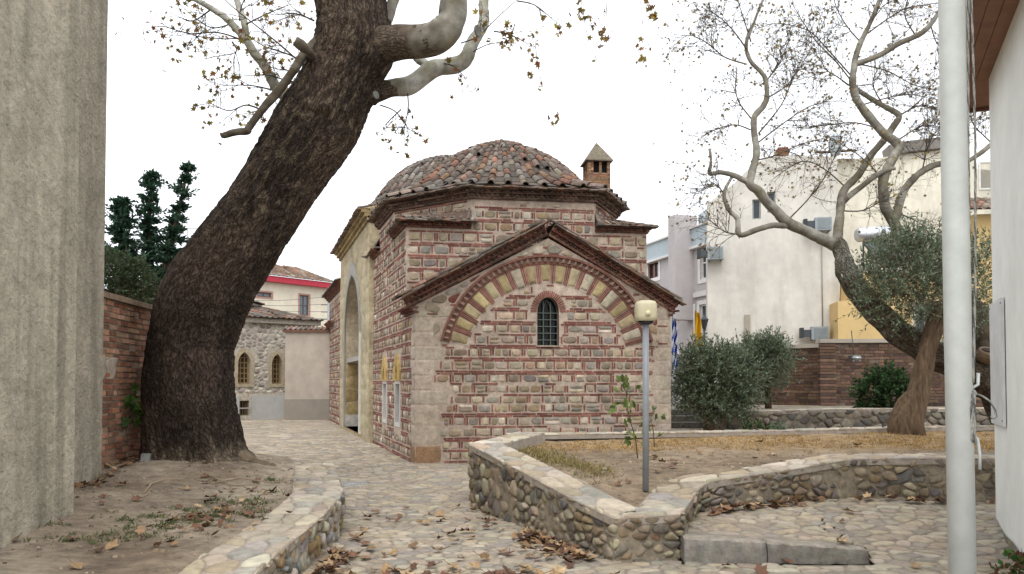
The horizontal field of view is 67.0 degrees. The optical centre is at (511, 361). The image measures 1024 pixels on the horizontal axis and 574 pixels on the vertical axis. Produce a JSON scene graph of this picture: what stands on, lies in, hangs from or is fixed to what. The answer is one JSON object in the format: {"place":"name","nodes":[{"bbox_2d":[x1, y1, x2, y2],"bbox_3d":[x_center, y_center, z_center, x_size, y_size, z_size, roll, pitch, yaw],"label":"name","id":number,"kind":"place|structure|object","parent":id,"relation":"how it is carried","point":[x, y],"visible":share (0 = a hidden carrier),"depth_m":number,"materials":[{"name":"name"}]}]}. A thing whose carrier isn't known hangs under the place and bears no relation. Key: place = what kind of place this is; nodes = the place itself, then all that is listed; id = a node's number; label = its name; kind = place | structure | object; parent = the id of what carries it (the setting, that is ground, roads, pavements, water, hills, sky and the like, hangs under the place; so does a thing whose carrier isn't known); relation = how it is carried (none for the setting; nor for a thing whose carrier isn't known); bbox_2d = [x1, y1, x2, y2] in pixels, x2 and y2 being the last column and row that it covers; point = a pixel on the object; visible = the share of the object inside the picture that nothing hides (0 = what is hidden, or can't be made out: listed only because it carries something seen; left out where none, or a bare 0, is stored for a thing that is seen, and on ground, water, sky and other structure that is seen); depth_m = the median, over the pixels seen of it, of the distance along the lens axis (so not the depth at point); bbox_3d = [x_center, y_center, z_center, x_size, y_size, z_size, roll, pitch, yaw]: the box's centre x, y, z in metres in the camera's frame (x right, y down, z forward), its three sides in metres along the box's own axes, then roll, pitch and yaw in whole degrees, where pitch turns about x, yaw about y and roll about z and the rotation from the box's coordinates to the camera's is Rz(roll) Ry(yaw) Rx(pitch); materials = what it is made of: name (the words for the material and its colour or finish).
{"place":"outdoors","nodes":[
{"label":"outdoors","id":0,"kind":"place"},
{"bbox_2d":[0,453,307,573],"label":"planter soil","id":1,"kind":"structure","parent":0,"point":[51,560],"depth_m":6.88,"materials":[{"name":"soil"}]},
{"bbox_2d":[68,558,84,568],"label":"fallen leaf","id":2,"kind":"object","parent":1,"relation":"on","point":[76,565],"visible":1,"depth_m":5.23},
{"bbox_2d":[98,538,118,548],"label":"fallen leaf","id":3,"kind":"object","parent":1,"relation":"on","point":[110,544],"visible":1,"depth_m":5.83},
{"bbox_2d":[121,381,143,437],"bbox_3d":[-4.855,0.736,10.102,0.466,0.982,0.458,0,-2,0],"label":"plane shoot","id":4,"kind":"object","parent":1,"relation":"on","point":[128,400],"visible":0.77,"depth_m":10.04,"materials":[{"name":"green plant"}]},
{"bbox_2d":[131,494,148,500],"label":"fallen leaf","id":5,"kind":"object","parent":1,"relation":"on","point":[137,497],"visible":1,"depth_m":7.56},
{"bbox_2d":[140,453,150,461],"bbox_3d":[-4.598,1.210,9.722,0.112,0.100,0.084,0,-2,-11],"label":"concrete block","id":6,"kind":"object","parent":1,"relation":"on","point":[145,457],"depth_m":9.69,"materials":[{"name":"concrete"}]},
{"bbox_2d":[22,475,290,543],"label":"weeds","id":7,"kind":"object","parent":1,"relation":"on","point":[231,501],"visible":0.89,"depth_m":6.83,"materials":[{"name":"green plant"}]},
{"bbox_2d":[144,478,181,492],"bbox_3d":[-3.870,1.344,8.386,0.206,0.032,0.987,0,-2,-3],"label":"fallen twig","id":8,"kind":"object","parent":1,"relation":"on","point":[158,481],"visible":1,"depth_m":8.63,"materials":[{"name":"wood"}]},
{"bbox_2d":[204,473,259,485],"bbox_3d":[-3.291,1.364,8.909,0.794,0.105,0.216,-1,-2,19],"label":"fallen twig","id":9,"kind":"object","parent":1,"relation":"on","point":[231,484],"visible":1,"depth_m":8.83,"materials":[{"name":"wood"}]},
{"bbox_2d":[241,508,258,515],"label":"fallen leaf","id":10,"kind":"object","parent":1,"relation":"on","point":[245,511],"visible":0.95,"depth_m":7.17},
{"bbox_2d":[211,477,291,483],"bbox_3d":[-3.020,1.390,9.064,0.951,0.052,0.287,1,-2,-22],"label":"fallen twig","id":11,"kind":"object","parent":1,"relation":"on","point":[248,479],"visible":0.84,"depth_m":9.05,"materials":[{"name":"wood"}]},
{"bbox_2d":[115,0,658,465],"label":"plane tree","id":12,"kind":"object","parent":1,"relation":"on","point":[227,256],"visible":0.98,"depth_m":10.04,"materials":[{"name":"brown plant"}]},
{"bbox_2d":[0,450,989,572],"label":"pebbles","id":13,"kind":"object","parent":1,"relation":"on","point":[139,543],"visible":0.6,"depth_m":7.93,"materials":[{"name":"stone"}]},
{"bbox_2d":[104,0,989,288],"label":"sky","id":14,"kind":"structure","parent":0,"point":[616,105],"materials":[{"name":"white"}]},
{"bbox_2d":[241,419,1023,573],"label":"path","id":15,"kind":"structure","parent":0,"point":[893,536],"depth_m":7.93,"materials":[{"name":"stone"}]},
{"bbox_2d":[341,482,368,486],"bbox_3d":[-2.499,1.899,11.977,0.500,0.014,0.480,0,-2,0],"label":"drain grate","id":16,"kind":"object","parent":15,"relation":"on","point":[348,483],"visible":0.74,"depth_m":12.02,"materials":[{"name":"metal"}]},
{"bbox_2d":[354,540,369,544],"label":"fallen leaf","id":17,"kind":"object","parent":15,"relation":"on","point":[363,542],"visible":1,"depth_m":7.51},
{"bbox_2d":[377,562,391,572],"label":"fallen leaf","id":18,"kind":"object","parent":15,"relation":"on","point":[384,567],"visible":0.93,"depth_m":6.50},
{"bbox_2d":[380,565,396,573],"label":"fallen leaf","id":19,"kind":"object","parent":15,"relation":"on","point":[387,572],"visible":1,"depth_m":6.30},
{"bbox_2d":[389,548,401,554],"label":"fallen leaf","id":20,"kind":"object","parent":15,"relation":"on","point":[394,551],"visible":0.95,"depth_m":7.12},
{"bbox_2d":[399,569,414,573],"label":"fallen leaf","id":21,"kind":"object","parent":15,"relation":"on","point":[402,572],"visible":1,"depth_m":6.28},
{"bbox_2d":[408,540,417,546],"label":"fallen leaf","id":22,"kind":"object","parent":15,"relation":"on","point":[413,544],"visible":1,"depth_m":7.42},
{"bbox_2d":[410,562,417,569],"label":"fallen leaf","id":23,"kind":"object","parent":15,"relation":"on","point":[413,565],"visible":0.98,"depth_m":6.60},
{"bbox_2d":[420,570,438,573],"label":"fallen leaf","id":24,"kind":"object","parent":15,"relation":"on","point":[427,572],"visible":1,"depth_m":6.36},
{"bbox_2d":[425,561,442,566],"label":"fallen leaf","id":25,"kind":"object","parent":15,"relation":"on","point":[430,563],"visible":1,"depth_m":6.63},
{"bbox_2d":[432,509,443,515],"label":"fallen leaf","id":26,"kind":"object","parent":15,"relation":"on","point":[439,513],"visible":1,"depth_m":9.11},
{"bbox_2d":[432,546,449,549],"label":"fallen leaf","id":27,"kind":"object","parent":15,"relation":"on","point":[441,548],"visible":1,"depth_m":7.18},
{"bbox_2d":[443,559,460,567],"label":"fallen leaf","id":28,"kind":"object","parent":15,"relation":"on","point":[454,565],"visible":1,"depth_m":6.59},
{"bbox_2d":[469,561,480,569],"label":"fallen leaf","id":29,"kind":"object","parent":15,"relation":"on","point":[475,564],"visible":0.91,"depth_m":6.57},
{"bbox_2d":[473,551,489,559],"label":"fallen leaf","id":30,"kind":"object","parent":15,"relation":"on","point":[484,555],"visible":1,"depth_m":6.89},
{"bbox_2d":[514,540,529,546],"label":"fallen leaf","id":31,"kind":"object","parent":15,"relation":"on","point":[525,542],"visible":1,"depth_m":7.44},
{"bbox_2d":[519,561,536,569],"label":"fallen leaf","id":32,"kind":"object","parent":15,"relation":"on","point":[524,567],"visible":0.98,"depth_m":6.51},
{"bbox_2d":[74,455,994,573],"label":"leaf litter","id":33,"kind":"object","parent":15,"relation":"on","point":[335,555],"visible":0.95,"depth_m":7.39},
{"bbox_2d":[535,568,552,573],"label":"fallen leaf","id":34,"kind":"object","parent":15,"relation":"on","point":[537,571],"visible":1,"depth_m":6.30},
{"bbox_2d":[551,564,566,573],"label":"fallen leaf","id":35,"kind":"object","parent":15,"relation":"on","point":[558,568],"visible":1,"depth_m":6.42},
{"bbox_2d":[563,560,579,567],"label":"fallen leaf","id":36,"kind":"object","parent":15,"relation":"on","point":[569,564],"visible":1,"depth_m":6.62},
{"bbox_2d":[752,562,768,573],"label":"fallen leaf","id":37,"kind":"object","parent":15,"relation":"on","point":[759,568],"visible":1,"depth_m":6.41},
{"bbox_2d":[909,559,923,567],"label":"fallen leaf","id":38,"kind":"object","parent":15,"relation":"on","point":[915,565],"visible":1,"depth_m":6.57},
{"bbox_2d":[989,549,1023,573],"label":"plant","id":39,"kind":"object","parent":15,"relation":"on","point":[1017,558],"visible":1,"depth_m":6.28,"materials":[{"name":"green plant"}]},
{"bbox_2d":[671,409,703,427],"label":"garden steps","id":40,"kind":"structure","parent":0,"point":[676,419],"depth_m":18.87,"materials":[{"name":"stone"}]},
{"bbox_2d":[523,431,994,506],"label":"garden soil","id":41,"kind":"structure","parent":0,"point":[633,488],"depth_m":10.24,"materials":[{"name":"soil"}]},
{"bbox_2d":[515,444,625,486],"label":"weeds","id":42,"kind":"object","parent":41,"relation":"on","point":[555,459],"visible":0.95,"depth_m":9.29,"materials":[{"name":"green plant"}]},
{"bbox_2d":[608,374,642,457],"bbox_3d":[1.408,0.673,9.557,0.344,1.052,0.450,1,-2,-45],"label":"sapling","id":43,"kind":"object","parent":41,"relation":"on","point":[625,403],"visible":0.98,"depth_m":9.57,"materials":[{"name":"green plant"}]},
{"bbox_2d":[634,300,656,490],"bbox_3d":[1.375,0.347,7.933,0.214,1.946,0.236,0,-2,0],"label":"garden lamp","id":44,"kind":"object","parent":41,"relation":"on","point":[645,311],"visible":1,"depth_m":7.91,"materials":[{"name":"metal"}]},
{"bbox_2d":[640,406,665,446],"bbox_3d":[1.868,0.862,10.259,0.377,0.535,0.382,0,-2,0],"label":"sapling","id":45,"kind":"object","parent":41,"relation":"on","point":[656,416],"visible":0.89,"depth_m":10.22,"materials":[{"name":"green plant"}]},
{"bbox_2d":[767,421,788,429],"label":"plant","id":46,"kind":"object","parent":41,"relation":"on","point":[778,426],"visible":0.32,"depth_m":12.91,"materials":[{"name":"green plant"}]},
{"bbox_2d":[635,0,990,419],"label":"plane tree","id":47,"kind":"object","parent":41,"relation":"on","point":[836,244],"visible":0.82,"depth_m":13.66,"materials":[{"name":"grey plant"}]},
{"bbox_2d":[833,207,991,435],"bbox_3d":[7.071,-0.565,12.942,3.283,3.965,2.069,0,-2,0],"label":"olive tree","id":48,"kind":"object","parent":41,"relation":"on","point":[907,414],"visible":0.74,"depth_m":12.78,"materials":[{"name":"green plant"}]},
{"bbox_2d":[532,430,994,457],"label":"dry grass","id":49,"kind":"structure","parent":0,"point":[872,440],"depth_m":11.43,"materials":[{"name":"yellow plant"}]},
{"bbox_2d":[681,559,874,564],"bbox_3d":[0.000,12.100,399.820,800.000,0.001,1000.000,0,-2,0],"label":"ground","id":50,"kind":"structure","parent":0,"point":[870,563],"depth_m":6.90,"materials":[{"name":"stone"}]},
{"bbox_2d":[0,0,107,547],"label":"plaster building","id":51,"kind":"structure","parent":50,"relation":"on","point":[53,79],"depth_m":6.42,"materials":[{"name":"paint"}]},
{"bbox_2d":[101,291,152,468],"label":"brick wall","id":52,"kind":"structure","parent":50,"relation":"on","point":[126,325],"depth_m":9.92,"materials":[{"name":"brick"}]},
{"bbox_2d":[105,195,157,299],"bbox_3d":[-10.770,-1.246,21.658,2.103,6.825,2.238,0,-2,0],"label":"conifer","id":53,"kind":"object","parent":50,"relation":"on","point":[120,228],"visible":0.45,"depth_m":21.47,"materials":[{"name":"green plant"}]},
{"bbox_2d":[104,240,161,303],"bbox_3d":[-8.111,-0.244,15.775,1.874,4.535,1.547,-1,-2,42],"label":"hedge shrub","id":54,"kind":"object","parent":50,"relation":"on","point":[127,266],"visible":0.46,"depth_m":15.55,"materials":[{"name":"green plant"}]},
{"bbox_2d":[108,168,184,300],"bbox_3d":[-10.399,-1.664,21.921,2.985,7.674,3.203,0,-2,0],"label":"conifer","id":55,"kind":"object","parent":50,"relation":"on","point":[149,182],"visible":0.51,"depth_m":21.89,"materials":[{"name":"green plant"}]},
{"bbox_2d":[136,160,200,304],"bbox_3d":[-9.650,-1.768,21.774,2.581,7.875,2.580,0,-2,0],"label":"conifer","id":56,"kind":"object","parent":50,"relation":"on","point":[175,228],"visible":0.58,"depth_m":21.69,"materials":[{"name":"green plant"}]},
{"bbox_2d":[135,264,332,326],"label":"cream building","id":57,"kind":"structure","parent":50,"relation":"on","point":[285,289],"depth_m":47.44,"materials":[{"name":"paint"}]},
{"bbox_2d":[255,290,272,298],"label":"window","id":58,"kind":"structure","parent":57,"relation":"in","point":[261,294],"depth_m":45.68,"materials":[{"name":"paint"}]},
{"bbox_2d":[298,293,310,316],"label":"window","id":59,"kind":"structure","parent":57,"relation":"in","point":[302,301],"depth_m":47.79,"materials":[{"name":"glass"}]},
{"bbox_2d":[178,458,345,573],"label":"planter wall","id":60,"kind":"structure","parent":50,"relation":"on","point":[302,536],"depth_m":6.63,"materials":[{"name":"stone"}]},
{"bbox_2d":[234,300,324,419],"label":"stone house","id":61,"kind":"structure","parent":50,"relation":"on","point":[259,366],"depth_m":32.76,"materials":[{"name":"stone"}]},
{"bbox_2d":[238,353,248,383],"bbox_3d":[-11.294,0.277,32.406,0.446,1.319,0.395,0,-2,0],"label":"window","id":62,"kind":"structure","parent":61,"relation":"in","point":[243,363],"depth_m":32.45,"materials":[{"name":"paint"}]},
{"bbox_2d":[239,401,247,414],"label":"window","id":63,"kind":"structure","parent":61,"relation":"in","point":[243,404],"depth_m":32.39,"materials":[{"name":"paint"}]},
{"bbox_2d":[272,355,279,383],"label":"window","id":64,"kind":"structure","parent":61,"relation":"in","point":[276,362],"depth_m":33.37,"materials":[{"name":"paint"}]},
{"bbox_2d":[282,326,329,419],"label":"plaster wall","id":65,"kind":"structure","parent":50,"relation":"on","point":[307,365],"depth_m":32.27,"materials":[{"name":"paint"}]},
{"bbox_2d":[321,297,329,320],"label":"utility pole","id":66,"kind":"object","parent":50,"relation":"on","point":[328,309],"visible":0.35,"depth_m":44.98,"materials":[{"name":"paint"}]},
{"bbox_2d":[256,297,319,300],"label":"power line","id":67,"kind":"object","parent":66,"relation":"attached to","point":[281,300],"visible":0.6,"depth_m":44.23,"materials":[{"name":"metal"}]},
{"bbox_2d":[266,304,320,305],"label":"power line","id":68,"kind":"object","parent":66,"relation":"attached to","point":[289,305],"visible":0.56,"depth_m":44.43,"materials":[{"name":"metal"}]},
{"bbox_2d":[286,311,321,311],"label":"power line","id":69,"kind":"object","parent":66,"relation":"attached to","point":[303,311],"visible":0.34,"depth_m":44.71,"materials":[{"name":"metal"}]},
{"bbox_2d":[322,139,686,463],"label":"bathhouse","id":70,"kind":"structure","parent":50,"relation":"on","point":[488,290],"depth_m":15.62,"materials":[{"name":"brick"}]},
{"bbox_2d":[381,356,387,422],"bbox_3d":[-3.000,0.665,18.535,0.170,1.600,0.780,0,-2,-18],"label":"niche window","id":71,"kind":"structure","parent":70,"relation":"in","point":[384,371],"depth_m":18.63,"materials":[{"name":"paint"}]},
{"bbox_2d":[393,353,400,427],"bbox_3d":[-2.445,0.621,16.855,0.170,1.600,0.840,0,-2,-18],"label":"niche window","id":72,"kind":"structure","parent":70,"relation":"in","point":[396,367],"depth_m":16.96,"materials":[{"name":"paint"}]},
{"bbox_2d":[531,291,565,346],"bbox_3d":[0.720,-0.825,15.489,0.707,1.160,0.362,0,-2,0],"label":"window","id":73,"kind":"structure","parent":70,"relation":"in","point":[547,314],"depth_m":15.60,"materials":[{"name":"metal"}]},
{"bbox_2d":[647,214,705,408],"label":"grey building","id":74,"kind":"structure","parent":50,"relation":"on","point":[675,265],"depth_m":31.08,"materials":[{"name":"paint"}]},
{"bbox_2d":[647,260,660,280],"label":"window","id":75,"kind":"structure","parent":74,"relation":"in","point":[654,269],"depth_m":34.52,"materials":[{"name":"paint"}]},
{"bbox_2d":[697,300,705,335],"bbox_3d":[7.634,-1.694,30.504,0.293,1.429,0.843,0,-2,-17],"label":"window","id":76,"kind":"structure","parent":74,"relation":"in","point":[703,307],"depth_m":30.67,"materials":[{"name":"paint"}]},
{"bbox_2d":[698,247,705,283],"bbox_3d":[7.657,-3.894,30.486,0.293,1.623,0.842,0,-2,-17],"label":"window","id":77,"kind":"structure","parent":74,"relation":"in","point":[703,280],"depth_m":30.66,"materials":[{"name":"paint"}]},
{"bbox_2d":[698,210,706,223],"bbox_3d":[7.934,-5.612,31.158,0.880,1.280,0.560,0,-2,0],"label":"roof vent","id":78,"kind":"object","parent":74,"relation":"on","point":[703,214],"visible":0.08,"depth_m":30.99,"materials":[{"name":"metal"}]},
{"bbox_2d":[467,432,995,561],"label":"garden wall","id":79,"kind":"structure","parent":50,"relation":"on","point":[508,482],"depth_m":8.54,"materials":[{"name":"stone"}]},
{"bbox_2d":[505,424,994,441],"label":"garden kerb","id":80,"kind":"structure","parent":50,"relation":"on","point":[566,436],"depth_m":12.44,"materials":[{"name":"stone"}]},
{"bbox_2d":[706,147,838,399],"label":"white building","id":81,"kind":"structure","parent":50,"relation":"on","point":[786,280],"depth_m":27.20,"materials":[{"name":"paint"}]},
{"bbox_2d":[697,246,722,261],"bbox_3d":[7.018,-3.792,27.439,0.900,0.465,0.500,0,-2,13],"label":"air conditioner","id":82,"kind":"object","parent":81,"relation":"attached to","point":[701,253],"visible":0.91,"depth_m":27.22,"materials":[{"name":"paint"}]},
{"bbox_2d":[752,200,760,218],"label":"window","id":83,"kind":"structure","parent":81,"relation":"in","point":[756,204],"depth_m":27.48,"materials":[{"name":"glass"}]},
{"bbox_2d":[767,192,774,212],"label":"window","id":84,"kind":"structure","parent":81,"relation":"in","point":[770,195],"depth_m":27.38,"materials":[{"name":"glass"}]},
{"bbox_2d":[799,326,827,340],"bbox_3d":[10.351,-0.947,26.588,0.900,0.465,0.500,0,-2,13],"label":"air conditioner","id":85,"kind":"object","parent":81,"relation":"attached to","point":[815,333],"visible":0.8,"depth_m":26.36,"materials":[{"name":"paint"}]},
{"bbox_2d":[803,217,831,232],"bbox_3d":[10.498,-4.685,26.652,0.900,0.465,0.500,0,-2,13],"label":"air conditioner","id":86,"kind":"object","parent":81,"relation":"attached to","point":[822,224],"visible":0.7,"depth_m":26.41,"materials":[{"name":"paint"}]},
{"bbox_2d":[679,534,868,564],"bbox_3d":[2.328,1.672,6.931,1.631,0.239,0.278,0,-2,0],"label":"stone step","id":87,"kind":"object","parent":50,"relation":"on","point":[704,548],"visible":0.97,"depth_m":6.81,"materials":[{"name":"stone"}]},
{"bbox_2d":[818,137,990,296],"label":"pale building","id":88,"kind":"structure","parent":50,"relation":"on","point":[916,199],"depth_m":30.25,"materials":[{"name":"paint"}]},
{"bbox_2d":[830,133,840,156],"bbox_3d":[12.629,-8.130,30.223,0.425,1.520,0.425,0,-2,0],"label":"roof tank","id":89,"kind":"object","parent":88,"relation":"on","point":[835,150],"visible":0.24,"depth_m":30.07,"materials":[{"name":"paint"}]},
{"bbox_2d":[978,161,990,189],"bbox_3d":[18.287,-7.164,29.814,0.571,1.102,0.030,0,-2,9],"label":"window","id":90,"kind":"structure","parent":88,"relation":"in","point":[979,162],"depth_m":29.83,"materials":[{"name":"paint"}]},
{"bbox_2d":[829,196,991,338],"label":"yellow house","id":91,"kind":"structure","parent":50,"relation":"on","point":[842,327],"depth_m":25.53,"materials":[{"name":"paint"}]},
{"bbox_2d":[854,225,907,271],"bbox_3d":[12.385,-3.778,25.839,1.407,1.712,1.419,0,-2,0],"label":"solar water heater","id":92,"kind":"object","parent":91,"relation":"on","point":[862,236],"visible":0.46,"depth_m":26.11,"materials":[{"name":"metal"}]},
{"bbox_2d":[912,300,937,330],"bbox_3d":[13.477,-1.392,25.276,0.839,1.188,0.257,0,-2,0],"label":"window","id":93,"kind":"structure","parent":91,"relation":"in","point":[913,322],"depth_m":25.34,"materials":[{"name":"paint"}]},
{"bbox_2d":[938,0,981,573],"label":"flagpole","id":94,"kind":"object","parent":50,"relation":"on","point":[959,387],"visible":0.95,"depth_m":3.37,"materials":[{"name":"metal"}]},
{"bbox_2d":[967,0,997,442],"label":"rope","id":95,"kind":"object","parent":94,"relation":"attached to","point":[973,438],"visible":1,"depth_m":3.38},
{"bbox_2d":[937,0,1023,555],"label":"white rendered house","id":96,"kind":"structure","parent":50,"relation":"on","point":[998,25],"depth_m":7.15,"materials":[{"name":"paint"}]},
{"bbox_2d":[989,297,1005,426],"bbox_3d":[4.874,0.014,7.780,0.029,1.240,0.800,-1,-2,25],"label":"electrical cabinet","id":97,"kind":"object","parent":96,"relation":"attached to","point":[997,355],"visible":0.9,"depth_m":7.66,"materials":[{"name":"metal"}]},
{"bbox_2d":[671,405,944,430],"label":"terrace","id":98,"kind":"structure","parent":0,"point":[723,425],"depth_m":18.99,"materials":[{"name":"stone"}]},
{"bbox_2d":[671,316,678,370],"bbox_3d":[4.862,0.083,23.006,0.314,3.240,0.180,0,-2,0],"label":"national flag","id":99,"kind":"object","parent":98,"relation":"on","point":[674,348],"visible":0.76,"depth_m":23.00,"materials":[{"name":"fabric"}]},
{"bbox_2d":[671,368,680,408],"bbox_3d":[4.950,0.862,20.485,2.100,1.550,0.060,0,-2,0],"label":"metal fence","id":100,"kind":"object","parent":98,"relation":"on","point":[674,388],"visible":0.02,"depth_m":20.48,"materials":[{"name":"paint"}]},
{"bbox_2d":[692,304,703,346],"bbox_3d":[5.668,-0.010,23.408,0.391,3.445,0.180,0,-2,0],"label":"yellow flag","id":101,"kind":"object","parent":98,"relation":"on","point":[697,324],"visible":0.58,"depth_m":23.42,"materials":[{"name":"fabric"}]},
{"bbox_2d":[701,314,708,340],"bbox_3d":[6.095,0.121,24.505,0.260,3.240,0.300,0,-2,0],"label":"street lamp","id":102,"kind":"object","parent":98,"relation":"on","point":[704,320],"visible":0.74,"depth_m":24.48,"materials":[{"name":"metal"}]},
{"bbox_2d":[669,332,774,430],"bbox_3d":[4.268,0.453,16.209,2.471,2.188,1.934,0,-2,0],"label":"olive shrub","id":103,"kind":"object","parent":98,"relation":"on","point":[715,383],"visible":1,"depth_m":15.95,"materials":[{"name":"green plant"}]},
{"bbox_2d":[740,415,771,429],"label":"plant","id":104,"kind":"object","parent":98,"relation":"on","point":[749,426],"visible":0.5,"depth_m":12.78,"materials":[{"name":"green plant"}]},
{"bbox_2d":[735,325,807,408],"bbox_3d":[5.843,0.165,18.026,1.960,2.036,1.721,0,-2,0],"label":"olive shrub","id":105,"kind":"object","parent":98,"relation":"on","point":[772,349],"visible":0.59,"depth_m":17.79,"materials":[{"name":"green plant"}]},
{"bbox_2d":[721,407,993,429],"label":"retaining wall","id":106,"kind":"structure","parent":98,"relation":"on","point":[815,418],"depth_m":16.87,"materials":[{"name":"stone"}]},
{"bbox_2d":[845,358,909,407],"bbox_3d":[8.452,0.697,17.586,1.616,1.537,1.375,0,-2,0],"label":"green shrub","id":107,"kind":"object","parent":98,"relation":"on","point":[886,387],"visible":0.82,"depth_m":17.41,"materials":[{"name":"green plant"}]},
{"bbox_2d":[745,338,982,406],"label":"brick wall","id":108,"kind":"structure","parent":0,"point":[826,373],"depth_m":20.11,"materials":[{"name":"brick"}]},
{"bbox_2d":[849,330,861,360],"bbox_3d":[8.726,-0.405,19.720,0.251,0.801,0.457,0,-2,0],"label":"floodlight","id":109,"kind":"object","parent":108,"relation":"attached to","point":[855,358],"visible":1,"depth_m":19.59,"materials":[{"name":"metal"}]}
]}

